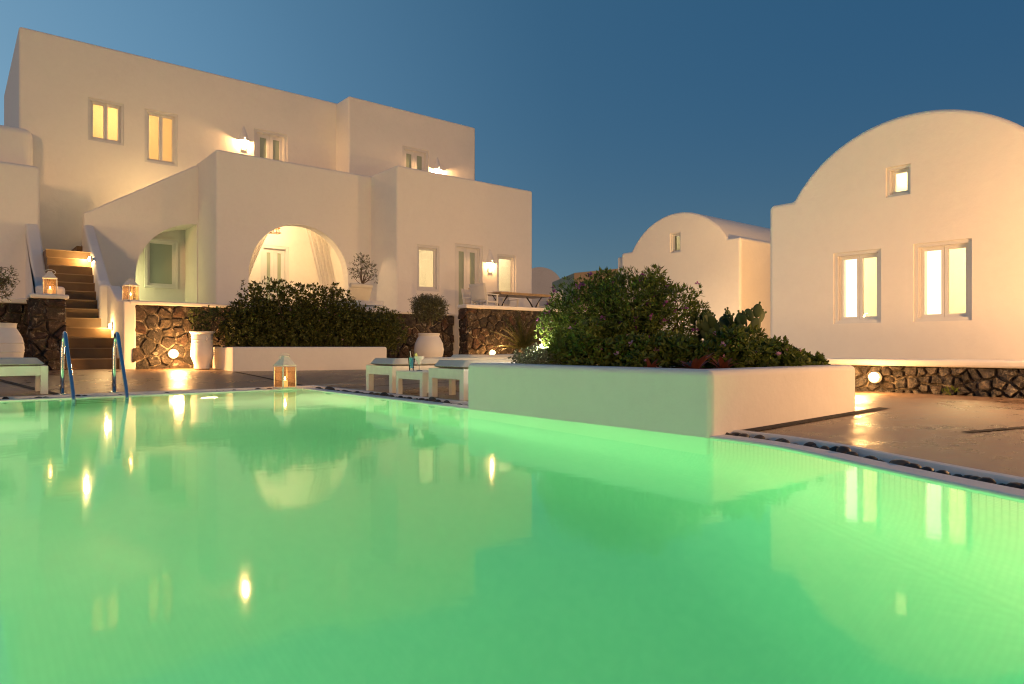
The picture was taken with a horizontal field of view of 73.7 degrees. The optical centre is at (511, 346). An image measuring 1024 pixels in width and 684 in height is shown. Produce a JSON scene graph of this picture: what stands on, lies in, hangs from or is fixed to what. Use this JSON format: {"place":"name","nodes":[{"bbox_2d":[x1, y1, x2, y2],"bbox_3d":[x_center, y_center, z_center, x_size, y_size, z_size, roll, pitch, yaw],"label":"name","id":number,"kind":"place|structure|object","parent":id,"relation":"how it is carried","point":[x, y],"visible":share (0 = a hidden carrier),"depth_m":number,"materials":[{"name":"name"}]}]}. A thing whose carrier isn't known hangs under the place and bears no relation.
{"place":"outdoors","nodes":[
{"label":"outdoors","id":0,"kind":"place"},
{"bbox_2d":[0,368,413,396],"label":"pool deck","id":1,"kind":"structure","parent":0,"point":[87,381],"depth_m":10.81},
{"bbox_2d":[0,323,24,357],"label":"flower pot","id":2,"kind":"object","parent":1,"relation":"on","point":[11,342],"visible":0.73,"depth_m":10.85,"materials":[{"name":"ceramic"}]},
{"bbox_2d":[0,265,19,307],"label":"olive tree","id":3,"kind":"object","parent":2,"relation":"on","point":[3,281],"visible":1,"depth_m":10.97,"materials":[{"name":"green plant"}]},
{"bbox_2d":[0,297,28,357],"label":"terrace wall","id":4,"kind":"structure","parent":1,"relation":"on","point":[14,310],"depth_m":12.61,"materials":[{"name":"stone"}]},
{"bbox_2d":[0,358,47,393],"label":"sun lounger","id":5,"kind":"object","parent":1,"relation":"on","point":[36,368],"visible":1,"depth_m":7.95,"materials":[{"name":"white wood"}]},
{"bbox_2d":[0,379,58,394],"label":"deck joint","id":6,"kind":"object","parent":1,"relation":"on","point":[24,386],"visible":0.82,"depth_m":9.22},
{"bbox_2d":[26,293,68,370],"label":"stone pier","id":7,"kind":"structure","parent":1,"relation":"on","point":[46,319],"depth_m":12.42,"materials":[{"name":"stone"}]},
{"bbox_2d":[42,269,57,293],"bbox_3d":[-8.557,-1.197,12.645,0.236,0.474,0.236,0,0,-31],"label":"lantern","id":8,"kind":"object","parent":7,"relation":"on","point":[49,275],"visible":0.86,"depth_m":12.61,"materials":[{"name":"white metal"}]},
{"bbox_2d":[25,223,135,369],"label":"staircase","id":9,"kind":"structure","parent":1,"relation":"on","point":[96,306],"depth_m":14.42,"materials":[{"name":"brown"}]},
{"bbox_2d":[57,331,128,399],"bbox_3d":[-4.973,0.657,8.112,0.676,1.686,0.624,0,0,-40],"label":"pool ladder","id":10,"kind":"object","parent":1,"relation":"attached to","point":[64,348],"visible":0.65,"depth_m":8.12,"materials":[{"name":"silver metal"}]},
{"bbox_2d":[189,331,214,368],"bbox_3d":[-6.125,0.064,13.498,0.474,0.742,0.491,0,0,-40],"label":"flower pot","id":11,"kind":"object","parent":1,"relation":"on","point":[202,353],"visible":1,"depth_m":13.35,"materials":[{"name":"ceramic"}]},
{"bbox_2d":[187,305,221,334],"bbox_3d":[-6.065,-0.522,13.550,0.687,0.653,0.432,0,0,-40],"label":"potted shrub","id":12,"kind":"object","parent":11,"relation":"on","point":[210,314],"visible":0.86,"depth_m":13.50,"materials":[{"name":"green plant"}]},
{"bbox_2d":[0,27,531,315],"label":"building","id":13,"kind":"structure","parent":1,"relation":"on","point":[158,179],"depth_m":20.21,"materials":[{"name":"paint"}]},
{"bbox_2d":[88,97,123,145],"bbox_3d":[-11.695,-6.455,19.642,0.900,1.210,0.130,0,0,-39],"label":"window","id":14,"kind":"structure","parent":13,"relation":"in","point":[105,104],"depth_m":19.66,"materials":[{"name":"paint"}]},
{"bbox_2d":[144,238,177,288],"bbox_3d":[-10.312,-2.440,20.056,0.880,1.440,0.130,0,0,-39],"label":"window","id":15,"kind":"structure","parent":13,"relation":"in","point":[160,255],"depth_m":20.07,"materials":[{"name":"paint"}]},
{"bbox_2d":[145,109,177,166],"bbox_3d":[-10.580,-6.270,20.561,0.910,1.580,0.130,0,0,-39],"label":"window","id":16,"kind":"structure","parent":13,"relation":"in","point":[160,115],"depth_m":20.58,"materials":[{"name":"paint"}]},
{"bbox_2d":[238,126,249,150],"bbox_3d":[-8.614,-6.745,21.973,0.370,0.810,0.157,0,0,-40],"label":"wall lamp","id":17,"kind":"object","parent":13,"relation":"attached to","point":[243,135],"visible":1,"depth_m":21.96,"materials":[{"name":"paint"}]},
{"bbox_2d":[249,234,267,276],"bbox_3d":[-7.219,-2.675,19.644,1.250,2.150,0.100,0,0,-40],"label":"curtain","id":18,"kind":"object","parent":13,"relation":"hanging from","point":[256,252],"visible":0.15,"depth_m":19.55,"materials":[{"name":"white fabric"}]},
{"bbox_2d":[254,129,286,161],"bbox_3d":[-8.040,-5.835,22.661,1.100,2.570,0.140,0,0,-39],"label":"window","id":19,"kind":"structure","parent":13,"relation":"in","point":[270,145],"depth_m":22.67,"materials":[{"name":"paint"}]},
{"bbox_2d":[269,228,280,233],"bbox_3d":[-6.996,-3.659,20.152,0.280,0.622,0.280,0,0,-40],"label":"hanging lantern","id":20,"kind":"object","parent":13,"relation":"hanging from","point":[276,232],"visible":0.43,"depth_m":20.14,"materials":[{"name":"grey metal"}]},
{"bbox_2d":[261,245,288,303],"bbox_3d":[-7.504,-2.000,21.522,0.900,2.360,0.140,0,0,-39],"label":"door","id":21,"kind":"structure","parent":13,"relation":"in","point":[274,259],"depth_m":21.54,"materials":[{"name":"paint"}]},
{"bbox_2d":[305,228,337,299],"bbox_3d":[-5.772,-2.290,20.837,1.300,2.920,0.100,0,0,-40],"label":"curtain","id":22,"kind":"object","parent":13,"relation":"hanging from","point":[322,258],"visible":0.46,"depth_m":20.82,"materials":[{"name":"white fabric"}]},
{"bbox_2d":[402,146,427,170],"bbox_3d":[-3.585,-5.905,25.038,1.120,2.710,0.140,0,0,-39],"label":"door","id":23,"kind":"structure","parent":13,"relation":"in","point":[414,158],"depth_m":25.06,"materials":[{"name":"paint"}]},
{"bbox_2d":[417,244,438,291],"bbox_3d":[-2.588,-2.370,20.669,0.800,1.380,0.130,0,0,-39],"label":"window","id":24,"kind":"structure","parent":13,"relation":"in","point":[435,249],"depth_m":20.83,"materials":[{"name":"paint"}]},
{"bbox_2d":[433,157,441,170],"bbox_3d":[-2.754,-6.725,25.508,0.370,0.810,0.157,0,0,-40],"label":"wall lamp","id":25,"kind":"object","parent":13,"relation":"attached to","point":[437,165],"visible":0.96,"depth_m":25.47,"materials":[{"name":"paint"}]},
{"bbox_2d":[455,243,481,315],"bbox_3d":[-1.426,-2.025,21.633,1.080,2.410,0.140,0,0,-39],"label":"door","id":26,"kind":"structure","parent":13,"relation":"in","point":[468,258],"depth_m":21.61,"materials":[{"name":"paint"}]},
{"bbox_2d":[485,249,494,272],"bbox_3d":[-0.672,-2.805,22.039,0.370,0.810,0.157,0,0,-40],"label":"wall lamp","id":27,"kind":"object","parent":13,"relation":"attached to","point":[489,259],"visible":1,"depth_m":22.02,"materials":[{"name":"paint"}]},
{"bbox_2d":[497,254,514,291],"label":"window","id":28,"kind":"structure","parent":13,"relation":"in","point":[499,256],"depth_m":22.78,"materials":[{"name":"paint"}]},
{"bbox_2d":[237,372,300,384],"bbox_3d":[-4.147,0.517,11.453,0.070,0.096,3.654,0,0,-37],"label":"deck joint","id":29,"kind":"object","parent":1,"relation":"on","point":[268,378],"visible":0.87,"depth_m":11.30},
{"bbox_2d":[130,300,454,368],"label":"terrace wall","id":30,"kind":"structure","parent":1,"relation":"on","point":[162,329],"depth_m":13.77,"materials":[{"name":"stone"}]},
{"bbox_2d":[122,278,139,300],"bbox_3d":[-7.465,-1.127,13.364,0.226,0.455,0.226,0,0,26],"label":"lantern","id":31,"kind":"object","parent":30,"relation":"on","point":[132,283],"visible":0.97,"depth_m":13.33,"materials":[{"name":"white metal"}]},
{"bbox_2d":[168,349,178,358],"bbox_3d":[-6.745,0.140,13.607,0.197,0.197,0.170,0,0,-40],"label":"globe light","id":32,"kind":"object","parent":30,"relation":"attached to","point":[173,353],"visible":1,"depth_m":13.58,"materials":[{"name":"white glass"}]},
{"bbox_2d":[213,347,386,370],"bbox_3d":[-4.146,0.298,14.196,3.322,0.604,2.319,0,0,-40],"label":"planter","id":33,"kind":"object","parent":1,"relation":"on","point":[268,358],"visible":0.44,"depth_m":13.46,"materials":[{"name":"paint"}]},
{"bbox_2d":[213,276,409,355],"bbox_3d":[-4.069,-0.602,14.246,4.011,1.623,1.185,0,0,-25],"label":"hedge","id":34,"kind":"object","parent":33,"relation":"in","point":[260,315],"visible":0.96,"depth_m":13.97,"materials":[{"name":"green plant"}]},
{"bbox_2d":[414,333,443,357],"bbox_3d":[-1.971,0.049,16.195,0.704,0.742,0.704,0,0,-40],"label":"flower pot","id":35,"kind":"object","parent":1,"relation":"on","point":[428,345],"visible":0.87,"depth_m":15.93,"materials":[{"name":"ceramic"}]},
{"bbox_2d":[407,293,448,332],"bbox_3d":[-1.953,-0.785,16.226,1.074,1.121,1.035,0,0,-40],"label":"olive tree","id":36,"kind":"object","parent":35,"relation":"on","point":[430,305],"visible":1,"depth_m":16.05,"materials":[{"name":"green plant"}]},
{"bbox_2d":[486,311,550,353],"bbox_3d":[0.372,-0.286,17.852,1.743,1.372,2.093,0,0,40],"label":"cycad","id":37,"kind":"object","parent":1,"relation":"on","point":[522,341],"visible":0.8,"depth_m":17.66,"materials":[{"name":"green plant"}]},
{"bbox_2d":[457,304,599,354],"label":"terrace wall","id":38,"kind":"structure","parent":1,"relation":"on","point":[478,324],"depth_m":18.11,"materials":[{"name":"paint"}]},
{"bbox_2d":[488,350,494,354],"bbox_3d":[-0.519,0.170,18.001,0.197,0.197,0.170,0,0,-40],"label":"globe light","id":39,"kind":"object","parent":38,"relation":"attached to","point":[491,352],"visible":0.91,"depth_m":17.96,"materials":[{"name":"white glass"}]},
{"bbox_2d":[328,283,383,309],"bbox_3d":[-4.146,-1.216,17.755,0.684,0.792,1.950,0,0,-42],"label":"flower pot","id":40,"kind":"object","parent":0,"point":[360,292],"visible":0.55,"depth_m":17.40,"materials":[{"name":"white ceramic"}]},
{"bbox_2d":[347,252,377,283],"bbox_3d":[-4.004,-1.889,18.456,0.871,1.380,0.566,0,0,-40],"label":"olive tree","id":41,"kind":"object","parent":40,"relation":"in","point":[361,261],"visible":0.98,"depth_m":18.44,"materials":[{"name":"green plant"}]},
{"bbox_2d":[453,316,459,353],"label":"wall","id":42,"kind":"structure","parent":0,"point":[456,346],"depth_m":17.97,"materials":[{"name":"paint"}]},
{"bbox_2d":[461,289,488,304],"bbox_3d":[-1.128,-1.282,20.458,0.648,0.924,0.604,0,0,43],"label":"director chair","id":43,"kind":"object","parent":42,"relation":"on","point":[466,297],"visible":0.34,"depth_m":20.57,"materials":[{"name":"white fabric"}]},
{"bbox_2d":[469,283,498,305],"bbox_3d":[-0.796,-1.282,18.963,0.604,0.924,0.648,0,0,38],"label":"director chair","id":44,"kind":"object","parent":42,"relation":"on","point":[478,291],"visible":0.89,"depth_m":18.74,"materials":[{"name":"white fabric"}]},
{"bbox_2d":[493,290,518,306],"bbox_3d":[-0.206,-1.282,21.088,0.604,0.924,0.648,0,0,-35],"label":"director chair","id":45,"kind":"object","parent":42,"relation":"on","point":[506,301],"visible":0.32,"depth_m":21.28,"materials":[{"name":"white fabric"}]},
{"bbox_2d":[488,291,550,307],"bbox_3d":[0.165,-1.188,20.160,2.000,0.734,0.882,0,0,-40],"label":"terrace table","id":46,"kind":"object","parent":42,"relation":"on","point":[527,296],"visible":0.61,"depth_m":19.92,"materials":[{"name":"brown wood"}]},
{"bbox_2d":[536,290,562,307],"bbox_3d":[1.196,-1.282,21.193,0.648,0.924,0.604,0,0,-32],"label":"director chair","id":47,"kind":"object","parent":42,"relation":"on","point":[538,306],"visible":0.23,"depth_m":21.29,"materials":[{"name":"white fabric"}]},
{"bbox_2d":[0,0,1023,384],"label":"sky","id":48,"kind":"structure","parent":0,"point":[618,118],"materials":[{"name":"blue"}]},
{"bbox_2d":[317,379,1023,476],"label":"pool deck","id":49,"kind":"structure","parent":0,"point":[932,427],"depth_m":4.74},
{"bbox_2d":[396,370,455,396],"bbox_3d":[-1.030,0.428,8.119,0.460,0.280,0.600,0,0,-40],"label":"side table","id":50,"kind":"object","parent":49,"relation":"on","point":[422,376],"visible":0.78,"depth_m":8.00,"materials":[{"name":"white wood"}]},
{"bbox_2d":[408,351,414,370],"bbox_3d":[-1.211,0.168,8.229,0.087,0.236,0.087,0,0,-40],"label":"cocktail","id":51,"kind":"object","parent":50,"relation":"on","point":[411,361],"visible":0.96,"depth_m":8.21,"materials":[{"name":"blue glass"}]},
{"bbox_2d":[414,353,423,370],"bbox_3d":[-1.101,0.180,8.112,0.119,0.213,0.119,0,0,13],"label":"margarita","id":52,"kind":"object","parent":50,"relation":"on","point":[419,359],"visible":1,"depth_m":8.09,"materials":[{"name":"green"}]},
{"bbox_2d":[366,357,507,392],"bbox_3d":[-0.928,0.356,9.214,1.950,0.424,0.684,0,0,-40],"label":"sun lounger","id":53,"kind":"object","parent":49,"relation":"on","point":[390,367],"visible":0.48,"depth_m":8.65,"materials":[{"name":"white wood"}]},
{"bbox_2d":[429,359,515,400],"bbox_3d":[0.026,0.356,8.057,1.950,0.424,0.684,0,0,-40],"label":"sun lounger","id":54,"kind":"object","parent":49,"relation":"on","point":[453,369],"visible":0.2,"depth_m":7.42,"materials":[{"name":"white wood"}]},
{"bbox_2d":[447,354,517,379],"bbox_3d":[-0.108,0.338,11.602,1.950,0.424,0.684,0,0,-36],"label":"sun lounger","id":55,"kind":"object","parent":49,"relation":"on","point":[495,355],"visible":0.16,"depth_m":11.14,"materials":[{"name":"white wood"}]},
{"bbox_2d":[468,362,854,437],"bbox_3d":[1.251,1.177,6.202,2.120,2.045,2.740,0,0,-40],"label":"planter","id":56,"kind":"object","parent":49,"relation":"on","point":[705,403],"visible":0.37,"depth_m":5.12,"materials":[{"name":"paint"}]},
{"bbox_2d":[508,343,562,364],"bbox_3d":[0.366,0.110,6.689,0.690,0.322,1.226,0,0,25],"label":"shrub","id":57,"kind":"object","parent":56,"relation":"in","point":[532,356],"visible":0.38,"depth_m":6.37,"materials":[{"name":"green plant"}]},
{"bbox_2d":[545,316,671,367],"bbox_3d":[0.734,0.007,5.818,0.631,0.581,1.339,0,0,-40],"label":"pelargonium","id":58,"kind":"object","parent":56,"relation":"in","point":[586,343],"visible":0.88,"depth_m":5.63,"materials":[{"name":"green plant"}]},
{"bbox_2d":[533,263,711,366],"bbox_3d":[1.044,-0.278,6.631,1.276,1.037,1.634,0,0,-40],"label":"flowering shrub","id":59,"kind":"object","parent":56,"relation":"on","point":[650,309],"visible":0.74,"depth_m":6.39,"materials":[{"name":"green plant"}]},
{"bbox_2d":[644,358,664,367],"bbox_3d":[1.055,0.134,5.225,0.267,0.122,0.297,0,0,-40],"label":"bromeliad","id":60,"kind":"object","parent":56,"relation":"on","point":[650,365],"visible":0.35,"depth_m":5.18,"materials":[{"name":"red plant"}]},
{"bbox_2d":[597,323,761,367],"bbox_3d":[1.345,0.056,5.685,1.422,0.500,0.760,0,0,18],"label":"pelargonium","id":61,"kind":"object","parent":56,"relation":"in","point":[686,349],"visible":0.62,"depth_m":5.39,"materials":[{"name":"green plant"}]},
{"bbox_2d":[672,353,718,368],"bbox_3d":[1.347,0.111,4.980,0.357,0.147,0.352,0,0,-20],"label":"bromeliad","id":62,"kind":"object","parent":56,"relation":"on","point":[695,363],"visible":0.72,"depth_m":4.94,"materials":[{"name":"red plant"}]},
{"bbox_2d":[674,301,766,346],"bbox_3d":[1.948,-0.112,6.423,0.873,0.613,0.547,0,0,-8],"label":"prickly pear","id":63,"kind":"object","parent":56,"relation":"on","point":[705,321],"visible":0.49,"depth_m":6.29,"materials":[{"name":"green plant"}]},
{"bbox_2d":[708,356,737,368],"bbox_3d":[1.564,0.124,5.073,0.278,0.122,0.247,0,0,7],"label":"bromeliad","id":64,"kind":"object","parent":56,"relation":"on","point":[720,363],"visible":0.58,"depth_m":5.05,"materials":[{"name":"red plant"}]},
{"bbox_2d":[721,323,830,367],"bbox_3d":[2.102,0.046,5.848,1.101,0.515,0.954,0,0,-40],"label":"pelargonium","id":65,"kind":"object","parent":56,"relation":"in","point":[775,352],"visible":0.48,"depth_m":5.55,"materials":[{"name":"green plant"}]},
{"bbox_2d":[743,407,887,430],"bbox_3d":[2.444,0.550,5.313,2.170,0.031,0.100,0,0,-40],"label":"deck joint","id":66,"kind":"object","parent":49,"relation":"on","point":[812,419],"visible":1,"depth_m":5.19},
{"bbox_2d":[770,109,1023,359],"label":"vaulted house","id":67,"kind":"structure","parent":49,"relation":"on","point":[901,237],"depth_m":8.79,"materials":[{"name":"paint"}]},
{"bbox_2d":[834,249,880,323],"bbox_3d":[4.748,-0.810,9.325,0.130,0.980,0.630,0,0,-39],"label":"window","id":68,"kind":"structure","parent":67,"relation":"in","point":[839,258],"depth_m":9.34,"materials":[{"name":"paint"}]},
{"bbox_2d":[887,164,910,196],"bbox_3d":[5.082,-2.155,8.920,0.130,0.390,0.300,0,0,-39],"label":"window","id":69,"kind":"structure","parent":67,"relation":"in","point":[891,172],"depth_m":8.95,"materials":[{"name":"paint"}]},
{"bbox_2d":[914,238,971,321],"bbox_3d":[5.403,-0.815,8.530,0.130,0.990,0.650,0,0,-39],"label":"window","id":70,"kind":"structure","parent":67,"relation":"in","point":[920,250],"depth_m":8.54,"materials":[{"name":"paint"}]},
{"bbox_2d":[826,358,1023,398],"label":"wall","id":71,"kind":"structure","parent":49,"relation":"on","point":[988,378],"depth_m":7.34,"materials":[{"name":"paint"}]},
{"bbox_2d":[868,372,881,382],"bbox_3d":[4.123,0.350,7.779,0.116,0.135,0.135,0,0,-40],"label":"globe light","id":72,"kind":"object","parent":71,"relation":"attached to","point":[874,377],"visible":1,"depth_m":7.76,"materials":[{"name":"white glass"}]},
{"bbox_2d":[941,385,958,394],"bbox_3d":[4.606,0.485,7.173,0.156,0.166,0.163,0,0,-7],"label":"weed","id":73,"kind":"object","parent":49,"relation":"on","point":[948,389],"visible":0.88,"depth_m":7.17,"materials":[{"name":"green plant"}]},
{"bbox_2d":[963,426,1023,431],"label":"deck joint","id":74,"kind":"object","parent":49,"relation":"on","point":[994,429],"visible":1,"depth_m":4.54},
{"bbox_2d":[618,212,769,340],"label":"vaulted house","id":75,"kind":"structure","parent":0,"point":[725,263],"depth_m":17.59,"materials":[{"name":"paint"}]},
{"bbox_2d":[671,232,680,252],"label":"window","id":76,"kind":"structure","parent":75,"relation":"in","point":[673,235],"depth_m":18.41,"materials":[{"name":"paint"}]},
{"bbox_3d":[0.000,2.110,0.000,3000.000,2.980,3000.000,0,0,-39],"label":"ground","id":77,"kind":"structure","parent":0,"visible":0},
{"bbox_2d":[532,267,559,307],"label":"vaulted house","id":78,"kind":"structure","parent":77,"relation":"on","point":[543,278],"depth_m":59.00,"materials":[{"name":"paint"}]},
{"bbox_2d":[552,269,617,309],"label":"house","id":79,"kind":"structure","parent":77,"relation":"on","point":[573,275],"depth_m":41.85,"materials":[{"name":"paint"}]},
{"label":"pool basin","id":80,"kind":"structure","parent":0,"visible":0},
{"bbox_2d":[0,387,468,408],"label":"pool coping","id":81,"kind":"object","parent":80,"relation":"on","point":[388,398],"visible":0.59,"depth_m":8.18,"materials":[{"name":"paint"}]},
{"bbox_2d":[0,385,467,404],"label":"pebble gutter","id":82,"kind":"object","parent":81,"relation":"on","point":[434,399],"visible":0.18,"depth_m":8.36,"materials":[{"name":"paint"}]},
{"bbox_2d":[273,353,296,388],"bbox_3d":[-3.189,0.336,9.592,0.236,0.493,0.236,0,0,36],"label":"lantern","id":83,"kind":"object","parent":81,"relation":"on","point":[284,360],"visible":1,"depth_m":9.56,"materials":[{"name":"white metal"}]},
{"bbox_2d":[0,389,1023,683],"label":"pool water","id":84,"kind":"structure","parent":80,"relation":"in","point":[284,537],"depth_m":1.97,"materials":[{"name":"green liquid"}]},
{"bbox_2d":[710,434,1023,499],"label":"pool coping","id":85,"kind":"object","parent":80,"relation":"on","point":[1002,490],"visible":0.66,"depth_m":3.31,"materials":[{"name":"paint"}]},
{"bbox_2d":[725,430,1023,488],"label":"pebble gutter","id":86,"kind":"object","parent":85,"relation":"on","point":[1013,481],"visible":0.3,"depth_m":3.50,"materials":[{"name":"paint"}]}
]}

